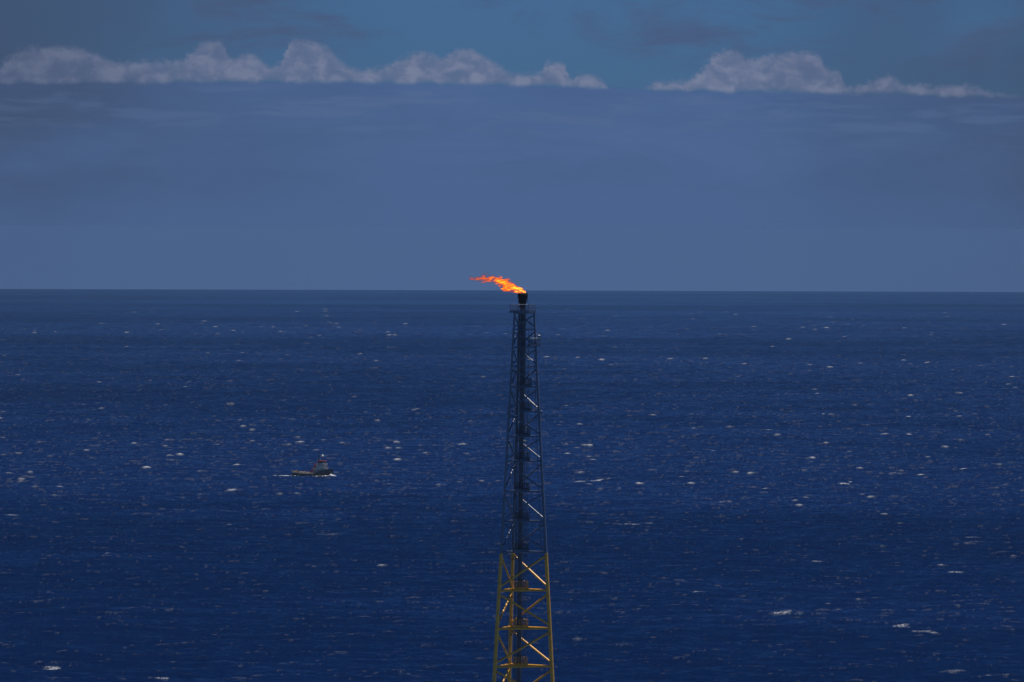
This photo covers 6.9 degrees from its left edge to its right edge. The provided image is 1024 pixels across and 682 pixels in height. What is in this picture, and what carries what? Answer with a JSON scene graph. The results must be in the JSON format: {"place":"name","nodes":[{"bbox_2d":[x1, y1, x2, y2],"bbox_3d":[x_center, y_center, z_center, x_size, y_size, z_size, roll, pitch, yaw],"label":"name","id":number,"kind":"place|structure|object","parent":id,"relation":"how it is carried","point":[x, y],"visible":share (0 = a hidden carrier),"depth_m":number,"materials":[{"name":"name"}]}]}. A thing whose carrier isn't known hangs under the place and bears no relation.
{"place":"outdoors","nodes":[
{"label":"outdoors","id":0,"kind":"place"},
{"bbox_2d":[0,289,1023,681],"bbox_3d":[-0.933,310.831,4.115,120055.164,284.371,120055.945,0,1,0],"label":"sea","id":1,"kind":"structure","parent":0,"point":[782,485],"depth_m":5702.07,"materials":[{"name":"liquid"}]},
{"bbox_2d":[292,452,332,475],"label":"tug boat","id":2,"kind":"object","parent":1,"relation":"on","point":[320,468],"visible":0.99,"depth_m":5923.89,"materials":[{"name":"black paint"}]},
{"bbox_2d":[492,293,553,681],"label":"flare tower","id":3,"kind":"structure","parent":1,"relation":"in","point":[519,588],"depth_m":1340.58,"materials":[{"name":"grey metal"}]},
{"bbox_2d":[0,0,1023,291],"label":"sky","id":4,"kind":"structure","parent":0,"point":[564,145],"materials":[{"name":"blue"}]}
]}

